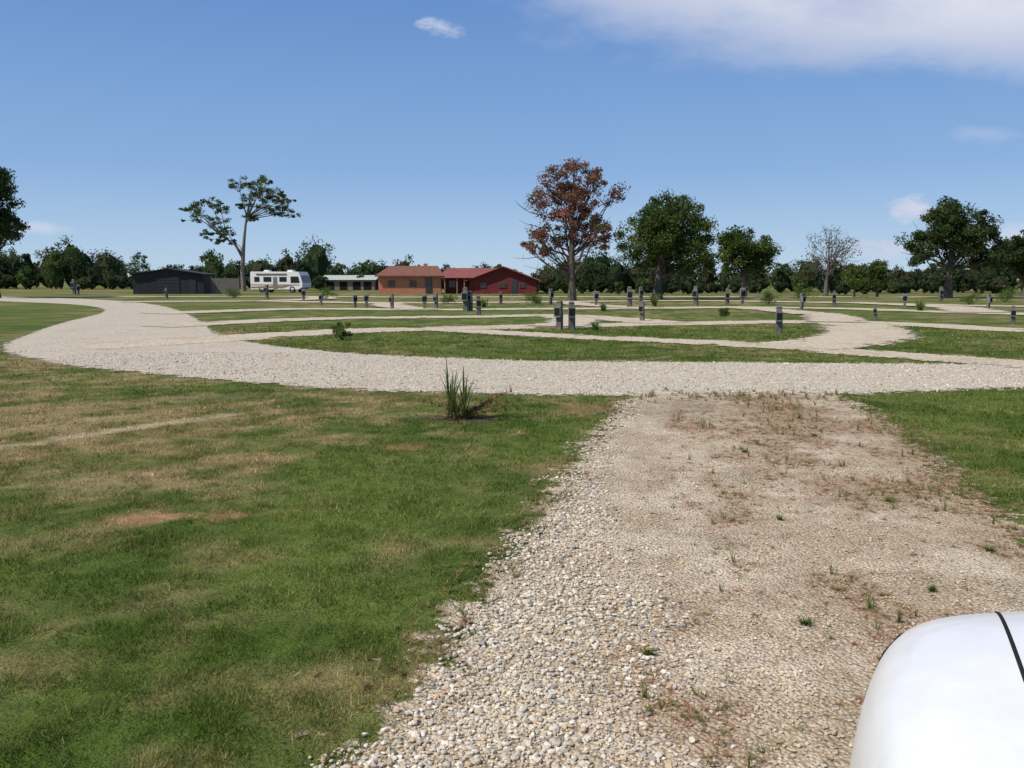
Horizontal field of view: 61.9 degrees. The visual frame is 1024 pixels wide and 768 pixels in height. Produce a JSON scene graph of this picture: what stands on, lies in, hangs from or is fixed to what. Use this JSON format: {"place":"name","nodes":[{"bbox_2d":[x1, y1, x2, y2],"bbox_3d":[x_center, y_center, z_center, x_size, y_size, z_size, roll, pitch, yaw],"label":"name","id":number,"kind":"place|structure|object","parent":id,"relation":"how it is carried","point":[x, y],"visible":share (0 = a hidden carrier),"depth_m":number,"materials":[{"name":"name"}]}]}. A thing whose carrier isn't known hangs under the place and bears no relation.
{"place":"outdoors","nodes":[
{"label":"outdoors","id":0,"kind":"place"},
{"bbox_2d":[254,296,335,300],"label":"gravel track","id":1,"kind":"structure","parent":0,"point":[313,297],"depth_m":71.81,"materials":[{"name":"beige gravel"}]},
{"bbox_2d":[322,275,377,289],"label":"metal barn","id":2,"kind":"structure","parent":0,"point":[347,282],"depth_m":142.06,"materials":[{"name":"white metal"}]},
{"bbox_2d":[369,302,434,309],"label":"gravel track","id":3,"kind":"structure","parent":0,"point":[400,305],"depth_m":53.05,"materials":[{"name":"beige gravel"}]},
{"bbox_2d":[378,277,441,293],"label":"walls","id":4,"kind":"structure","parent":0,"point":[402,285],"depth_m":104.29,"materials":[{"name":"brick"}]},
{"bbox_2d":[375,266,443,275],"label":"roof","id":5,"kind":"structure","parent":4,"relation":"on","point":[412,271],"depth_m":105.16,"materials":[{"name":"brown tile"}]},
{"bbox_2d":[375,276,443,276],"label":"fascia","id":6,"kind":"structure","parent":5,"relation":"attached to","point":[409,276],"depth_m":103.75,"materials":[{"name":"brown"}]},
{"bbox_2d":[388,278,431,293],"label":"windows and door","id":7,"kind":"structure","parent":4,"relation":"attached to","point":[428,285],"depth_m":104.32,"materials":[{"name":"grey glass"}]},
{"bbox_2d":[141,314,683,326],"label":"gravel track","id":8,"kind":"structure","parent":0,"point":[607,318],"depth_m":36.33,"materials":[{"name":"beige gravel"}]},
{"bbox_2d":[476,295,480,315],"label":"utility pedestal","id":9,"kind":"object","parent":8,"relation":"on","point":[478,306],"visible":0.85,"depth_m":40.24,"materials":[{"name":"grey wood"}]},
{"bbox_2d":[639,301,644,320],"bbox_3d":[5.386,-3.011,35.354,0.216,0.815,0.239,4,8,30],"label":"utility pedestal","id":10,"kind":"object","parent":8,"relation":"on","point":[642,310],"visible":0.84,"depth_m":35.33,"materials":[{"name":"grey wood"}]},
{"bbox_2d":[445,267,537,293],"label":"walls","id":11,"kind":"structure","parent":0,"point":[492,280],"depth_m":104.24,"materials":[{"name":"red paint"}]},
{"bbox_2d":[449,280,525,293],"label":"windows and door","id":12,"kind":"structure","parent":11,"relation":"attached to","point":[452,283],"depth_m":104.18,"materials":[{"name":"grey glass"}]},
{"bbox_2d":[438,266,541,280],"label":"roof","id":13,"kind":"structure","parent":11,"relation":"on","point":[471,273],"depth_m":106.14,"materials":[{"name":"red metal"}]},
{"bbox_2d":[0,280,1023,767],"bbox_3d":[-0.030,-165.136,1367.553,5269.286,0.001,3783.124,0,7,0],"label":"ground","id":14,"kind":"structure","parent":0,"point":[20,318],"depth_m":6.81,"materials":[{"name":"green plant"}]},
{"bbox_2d":[0,167,30,297],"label":"oak tree","id":15,"kind":"object","parent":14,"relation":"on","point":[8,232],"visible":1,"depth_m":78.86,"materials":[{"name":"green plant"}]},
{"bbox_2d":[70,279,76,294],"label":"utility pedestal","id":16,"kind":"object","parent":14,"relation":"on","point":[73,284],"visible":1,"depth_m":99.22,"materials":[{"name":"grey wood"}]},
{"bbox_2d":[123,250,149,272],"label":"sparse small tree","id":17,"kind":"object","parent":14,"relation":"on","point":[136,264],"visible":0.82,"depth_m":118.51,"materials":[{"name":"green plant"}]},
{"bbox_2d":[164,288,167,298],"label":"utility pedestal","id":18,"kind":"object","parent":14,"relation":"on","point":[166,293],"visible":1,"depth_m":76.51,"materials":[{"name":"grey wood"}]},
{"bbox_2d":[129,268,217,293],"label":"charcoal shed","id":19,"kind":"structure","parent":14,"relation":"on","point":[177,281],"depth_m":103.28,"materials":[{"name":"black metal"}]},
{"bbox_2d":[157,277,195,293],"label":"doors","id":20,"kind":"structure","parent":19,"relation":"in","point":[172,283],"depth_m":103.33,"materials":[{"name":"grey metal"}]},
{"bbox_2d":[210,277,239,293],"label":"timber fence","id":21,"kind":"object","parent":14,"relation":"on","point":[224,284],"visible":0.83,"depth_m":104.81,"materials":[{"name":"grey wood"}]},
{"bbox_2d":[225,287,240,297],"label":"round bush","id":22,"kind":"object","parent":14,"relation":"on","point":[233,294],"visible":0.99,"depth_m":79.42,"materials":[{"name":"green plant"}]},
{"bbox_2d":[178,175,302,290],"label":"thin crowned tree","id":23,"kind":"object","parent":14,"relation":"on","point":[224,232],"visible":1,"depth_m":127.95,"materials":[{"name":"green plant"}]},
{"bbox_2d":[263,284,268,298],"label":"utility pedestal","id":24,"kind":"object","parent":14,"relation":"on","point":[266,290],"visible":1,"depth_m":76.46,"materials":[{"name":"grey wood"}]},
{"bbox_2d":[250,270,310,292],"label":"motorhome","id":25,"kind":"object","parent":14,"relation":"on","point":[292,281],"visible":0.85,"depth_m":114.06,"materials":[{"name":"white paint"}]},
{"bbox_2d":[273,277,277,288],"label":"door","id":26,"kind":"structure","parent":25,"relation":"in","point":[274,278],"depth_m":114.07,"materials":[{"name":"grey metal"}]},
{"bbox_2d":[254,275,310,282],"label":"windows","id":27,"kind":"structure","parent":25,"relation":"in","point":[294,279],"depth_m":113.79,"materials":[{"name":"black glass"}]},
{"bbox_2d":[302,289,305,300],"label":"utility pedestal","id":28,"kind":"object","parent":14,"relation":"on","point":[303,292],"visible":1,"depth_m":69.53,"materials":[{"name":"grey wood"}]},
{"bbox_2d":[319,293,322,305],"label":"utility pedestal","id":29,"kind":"object","parent":14,"relation":"on","point":[320,296],"visible":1,"depth_m":56.67,"materials":[{"name":"grey wood"}]},
{"bbox_2d":[317,286,337,299],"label":"round bush","id":30,"kind":"object","parent":14,"relation":"on","point":[326,290],"visible":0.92,"depth_m":73.58,"materials":[{"name":"green plant"}]},
{"bbox_2d":[329,322,352,339],"bbox_3d":[-4.869,-1.513,24.280,0.638,0.545,0.621,0,7,0],"label":"shrub","id":31,"kind":"object","parent":14,"relation":"on","point":[339,330],"visible":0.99,"depth_m":24.21,"materials":[{"name":"green plant"}]},
{"bbox_2d":[353,294,356,307],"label":"utility pedestal","id":32,"kind":"object","parent":14,"relation":"on","point":[355,299],"visible":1,"depth_m":52.68,"materials":[{"name":"grey wood"}]},
{"bbox_2d":[364,294,368,307],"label":"utility pedestal","id":33,"kind":"object","parent":14,"relation":"on","point":[366,298],"visible":1,"depth_m":52.68,"materials":[{"name":"grey wood"}]},
{"bbox_2d":[433,293,437,307],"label":"utility pedestal","id":34,"kind":"object","parent":14,"relation":"on","point":[435,298],"visible":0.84,"depth_m":51.70,"materials":[{"name":"grey wood"}]},
{"bbox_2d":[444,278,464,293],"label":"porch posts","id":35,"kind":"object","parent":14,"relation":"on","point":[456,284],"visible":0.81,"depth_m":104.14,"materials":[{"name":"white wood"}]},
{"bbox_2d":[415,359,519,420],"bbox_3d":[-0.499,0.035,10.469,1.349,0.794,0.854,0,7,0],"label":"reed clump","id":36,"kind":"object","parent":14,"relation":"on","point":[460,410],"visible":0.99,"depth_m":10.46,"materials":[{"name":"green plant"}]},
{"bbox_2d":[481,298,489,306],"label":"yucca plant","id":37,"kind":"object","parent":14,"relation":"on","point":[484,302],"visible":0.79,"depth_m":53.65,"materials":[{"name":"green plant"}]},
{"bbox_2d":[499,291,501,303],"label":"utility pedestal","id":38,"kind":"object","parent":14,"relation":"on","point":[500,297],"visible":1,"depth_m":59.60,"materials":[{"name":"grey wood"}]},
{"bbox_2d":[0,235,1022,294],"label":"distant treeline","id":39,"kind":"object","parent":14,"relation":"on","point":[56,268],"visible":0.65,"depth_m":120.91,"materials":[{"name":"green plant"}]},
{"bbox_2d":[524,292,543,303],"bbox_3d":[1.525,-6.042,59.777,1.648,1.008,1.288,-3,7,-21],"label":"round bush","id":40,"kind":"object","parent":14,"relation":"on","point":[538,298],"visible":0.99,"depth_m":59.74,"materials":[{"name":"green plant"}]},
{"bbox_2d":[549,289,553,303],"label":"utility pedestal","id":41,"kind":"object","parent":14,"relation":"on","point":[551,294],"visible":1,"depth_m":59.59,"materials":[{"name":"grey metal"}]},
{"bbox_2d":[554,301,562,329],"bbox_3d":[1.613,-2.360,29.279,0.263,0.994,0.292,4,8,29],"label":"utility pedestal","id":42,"kind":"object","parent":14,"relation":"on","point":[558,311],"visible":0.93,"depth_m":29.23,"materials":[{"name":"grey wood"}]},
{"bbox_2d":[568,301,574,329],"bbox_3d":[2.052,-2.350,29.280,0.258,0.974,0.286,0,7,-2],"label":"utility pedestal","id":43,"kind":"object","parent":14,"relation":"on","point":[571,316],"visible":1,"depth_m":29.22,"materials":[{"name":"grey wood"}]},
{"bbox_2d":[517,155,630,300],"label":"red leaf tree","id":44,"kind":"object","parent":14,"relation":"on","point":[573,195],"visible":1,"depth_m":68.54,"materials":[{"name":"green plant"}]},
{"bbox_2d":[590,320,603,329],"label":"yucca plant","id":45,"kind":"object","parent":14,"relation":"on","point":[594,325],"visible":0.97,"depth_m":28.92,"materials":[{"name":"green plant"}]},
{"bbox_2d":[598,303,609,310],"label":"yucca plant","id":46,"kind":"object","parent":14,"relation":"on","point":[603,307],"visible":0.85,"depth_m":46.73,"materials":[{"name":"green plant"}]},
{"bbox_2d":[639,287,642,301],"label":"utility pedestal","id":47,"kind":"object","parent":14,"relation":"on","point":[640,294],"visible":0.84,"depth_m":65.54,"materials":[{"name":"grey wood"}]},
{"bbox_2d":[647,293,661,305],"bbox_3d":[9.297,-5.557,55.715,1.174,0.934,1.344,2,7,19],"label":"yucca plant","id":48,"kind":"object","parent":14,"relation":"on","point":[654,300],"visible":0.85,"depth_m":55.68,"materials":[{"name":"green plant"}]},
{"bbox_2d":[613,188,719,299],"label":"oak tree","id":49,"kind":"object","parent":14,"relation":"on","point":[662,234],"visible":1,"depth_m":72.90,"materials":[{"name":"green plant"}]},
{"bbox_2d":[692,286,697,305],"bbox_3d":[12.076,-5.788,56.147,0.342,1.292,0.379,4,8,32],"label":"utility pedestal","id":50,"kind":"object","parent":14,"relation":"on","point":[695,296],"visible":1,"depth_m":56.09,"materials":[{"name":"grey wood"}]},
{"bbox_2d":[717,307,730,315],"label":"round bush","id":51,"kind":"object","parent":14,"relation":"on","point":[725,311],"visible":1,"depth_m":39.99,"materials":[{"name":"green plant"}]},
{"bbox_2d":[725,289,729,305],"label":"utility pedestal","id":52,"kind":"object","parent":14,"relation":"on","point":[727,295],"visible":1,"depth_m":56.58,"materials":[{"name":"grey wood"}]},
{"bbox_2d":[740,288,745,303],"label":"utility pedestal","id":53,"kind":"object","parent":14,"relation":"on","point":[742,293],"visible":1,"depth_m":60.56,"materials":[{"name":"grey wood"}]},
{"bbox_2d":[760,291,781,303],"bbox_3d":[18.058,-6.030,59.749,1.481,1.032,1.413,0,7,0],"label":"round bush","id":54,"kind":"object","parent":14,"relation":"on","point":[768,294],"visible":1,"depth_m":59.51,"materials":[{"name":"green plant"}]},
{"bbox_2d":[775,306,782,332],"bbox_3d":[8.552,-2.059,27.305,0.231,0.874,0.256,1,7,9],"label":"utility pedestal","id":55,"kind":"object","parent":14,"relation":"on","point":[779,320],"visible":0.95,"depth_m":27.25,"materials":[{"name":"grey wood"}]},
{"bbox_2d":[792,283,818,299],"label":"round bush","id":56,"kind":"object","parent":14,"relation":"on","point":[807,290],"visible":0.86,"depth_m":69.47,"materials":[{"name":"green plant"}]},
{"bbox_2d":[804,224,863,295],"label":"bare tree","id":57,"kind":"object","parent":14,"relation":"on","point":[828,260],"visible":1,"depth_m":89.05,"materials":[{"name":"grey plant"}]},
{"bbox_2d":[832,291,835,305],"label":"utility pedestal","id":58,"kind":"object","parent":14,"relation":"on","point":[834,298],"visible":1,"depth_m":56.65,"materials":[{"name":"grey wood"}]},
{"bbox_2d":[873,306,876,319],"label":"utility pedestal","id":59,"kind":"object","parent":14,"relation":"on","point":[875,312],"visible":1,"depth_m":36.82,"materials":[{"name":"grey wood"}]},
{"bbox_2d":[902,294,907,307],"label":"utility pedestal","id":60,"kind":"object","parent":14,"relation":"on","point":[905,297],"visible":1,"depth_m":52.70,"materials":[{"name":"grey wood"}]},
{"bbox_2d":[914,298,929,310],"bbox_3d":[22.508,-4.379,46.901,0.916,0.732,1.084,5,9,36],"label":"yucca plant","id":61,"kind":"object","parent":14,"relation":"on","point":[920,306],"visible":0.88,"depth_m":46.78,"materials":[{"name":"green plant"}]},
{"bbox_2d":[939,287,943,301],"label":"utility pedestal","id":62,"kind":"object","parent":14,"relation":"on","point":[941,292],"visible":0.84,"depth_m":65.56,"materials":[{"name":"grey wood"}]},
{"bbox_2d":[893,195,1016,297],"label":"oak tree","id":63,"kind":"object","parent":14,"relation":"on","point":[955,235],"visible":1,"depth_m":78.07,"materials":[{"name":"green plant"}]},
{"bbox_2d":[986,294,992,308],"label":"utility pedestal","id":64,"kind":"object","parent":14,"relation":"on","point":[989,299],"visible":0.84,"depth_m":49.70,"materials":[{"name":"grey wood"}]},
{"bbox_2d":[995,286,1016,301],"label":"round bush","id":65,"kind":"object","parent":14,"relation":"on","point":[1006,293],"visible":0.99,"depth_m":65.51,"materials":[{"name":"green plant"}]},
{"bbox_2d":[1000,229,1023,295],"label":"oak tree","id":66,"kind":"object","parent":14,"relation":"on","point":[1015,263],"visible":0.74,"depth_m":90.59,"materials":[{"name":"green plant"}]},
{"bbox_2d":[1010,306,1015,324],"bbox_3d":[19.195,-2.635,32.683,0.189,0.715,0.210,2,7,19],"label":"utility pedestal","id":67,"kind":"object","parent":14,"relation":"on","point":[1013,316],"visible":1,"depth_m":32.66,"materials":[{"name":"grey wood"}]},
{"bbox_2d":[0,297,1023,396],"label":"gravel road","id":68,"kind":"structure","parent":0,"point":[117,321],"depth_m":16.58,"materials":[{"name":"beige gravel"}]},
{"bbox_2d":[0,0,1023,279],"label":"sky","id":69,"kind":"structure","parent":0,"point":[395,129],"materials":[{"name":"blue"}]},
{"bbox_2d":[46,352,1023,767],"bbox_3d":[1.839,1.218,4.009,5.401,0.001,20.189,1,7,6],"label":"gravel driveway","id":70,"kind":"structure","parent":0,"point":[696,581],"depth_m":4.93,"materials":[{"name":"beige gravel"}]},
{"bbox_2d":[307,384,1023,767],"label":"driveway weeds","id":71,"kind":"object","parent":70,"relation":"on","point":[779,516],"visible":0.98,"depth_m":6.43,"materials":[{"name":"brown plant"}]},
{"bbox_2d":[849,611,1023,767],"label":"white car","id":72,"kind":"object","parent":70,"relation":"on","point":[946,692],"visible":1,"depth_m":1.41,"materials":[{"name":"paint"}]},
{"bbox_2d":[62,320,1023,349],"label":"gravel track","id":73,"kind":"structure","parent":0,"point":[177,341],"depth_m":28.64,"materials":[{"name":"beige gravel"}]},
{"bbox_2d":[108,296,1023,297],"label":"gravel track","id":74,"kind":"structure","parent":0,"point":[511,296],"depth_m":86.02,"materials":[{"name":"beige gravel"}]},
{"bbox_2d":[714,224,784,296],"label":"oak tree","id":75,"kind":"object","parent":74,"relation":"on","point":[754,258],"visible":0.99,"depth_m":84.22,"materials":[{"name":"green plant"}]},
{"bbox_2d":[841,263,870,296],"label":"young tree","id":76,"kind":"object","parent":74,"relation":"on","point":[853,275],"visible":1,"depth_m":82.92,"materials":[{"name":"green plant"}]},
{"bbox_2d":[861,259,892,296],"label":"young tree","id":77,"kind":"object","parent":74,"relation":"on","point":[879,278],"visible":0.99,"depth_m":83.65,"materials":[{"name":"green plant"}]},
{"bbox_2d":[531,315,601,325],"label":"gravel track","id":78,"kind":"structure","parent":0,"point":[581,320],"depth_m":34.25,"materials":[{"name":"beige gravel"}]},
{"bbox_2d":[124,300,1023,306],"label":"gravel track","id":79,"kind":"structure","parent":0,"point":[554,301],"depth_m":66.27,"materials":[{"name":"beige gravel"}]},
{"bbox_2d":[440,293,458,303],"bbox_3d":[-4.591,-6.208,61.749,1.253,0.792,1.318,-5,9,-35],"label":"round bush","id":80,"kind":"object","parent":79,"relation":"on","point":[445,299],"visible":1,"depth_m":61.65,"materials":[{"name":"green plant"}]},
{"bbox_2d":[959,291,981,304],"bbox_3d":[30.860,-5.791,57.642,1.322,0.964,1.408,0,7,0],"label":"round bush","id":81,"kind":"object","parent":79,"relation":"on","point":[968,299],"visible":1,"depth_m":57.68,"materials":[{"name":"green plant"}]},
{"bbox_2d":[145,306,1023,314],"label":"gravel track","id":82,"kind":"structure","parent":0,"point":[236,310],"depth_m":48.48,"materials":[{"name":"beige gravel"}]},
{"bbox_2d":[389,294,393,308],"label":"utility pedestal","id":83,"kind":"object","parent":82,"relation":"on","point":[391,299],"visible":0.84,"depth_m":49.70,"materials":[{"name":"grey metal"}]},
{"bbox_2d":[422,294,426,307],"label":"utility pedestal","id":84,"kind":"object","parent":82,"relation":"on","point":[424,299],"visible":0.94,"depth_m":49.67,"materials":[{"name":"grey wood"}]},
{"bbox_2d":[461,287,468,310],"bbox_3d":[-2.551,-4.637,46.713,0.342,1.292,0.379,1,7,12],"label":"utility pedestal","id":85,"kind":"object","parent":82,"relation":"on","point":[465,298],"visible":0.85,"depth_m":46.64,"materials":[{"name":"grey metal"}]},
{"bbox_2d":[468,291,472,310],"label":"utility pedestal","id":86,"kind":"object","parent":82,"relation":"on","point":[470,295],"visible":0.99,"depth_m":46.91,"materials":[{"name":"grey wood"}]},
{"bbox_2d":[799,293,805,308],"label":"utility pedestal","id":87,"kind":"object","parent":82,"relation":"on","point":[802,300],"visible":0.89,"depth_m":49.70,"materials":[{"name":"grey wood"}]},
{"bbox_2d":[555,301,664,307],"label":"gravel track","id":88,"kind":"structure","parent":0,"point":[581,303],"depth_m":55.38,"materials":[{"name":"beige gravel"}]},
{"bbox_2d":[594,291,598,304],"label":"utility pedestal","id":89,"kind":"object","parent":88,"relation":"on","point":[596,295],"visible":0.94,"depth_m":56.62,"materials":[{"name":"grey wood"}]},
{"bbox_2d":[627,287,632,306],"bbox_3d":[7.264,-5.364,52.670,0.342,1.292,0.379,0,7,-1],"label":"utility pedestal","id":90,"kind":"object","parent":88,"relation":"on","point":[629,296],"visible":0.84,"depth_m":52.58,"materials":[{"name":"grey wood"}]},
{"bbox_2d":[419,328,1023,366],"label":"gravel track","id":91,"kind":"structure","parent":0,"point":[942,358],"depth_m":21.39,"materials":[{"name":"beige gravel"}]},
{"bbox_2d":[726,307,868,321],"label":"gravel track","id":92,"kind":"structure","parent":0,"point":[826,317],"depth_m":39.93,"materials":[{"name":"beige gravel"}]},
{"bbox_2d":[747,322,926,349],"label":"gravel track","id":93,"kind":"structure","parent":0,"point":[847,335],"depth_m":25.04,"materials":[{"name":"beige gravel"}]},
{"bbox_2d":[837,302,1008,311],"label":"gravel track","id":94,"kind":"structure","parent":0,"point":[947,308],"depth_m":51.25,"materials":[{"name":"beige gravel"}]}
]}

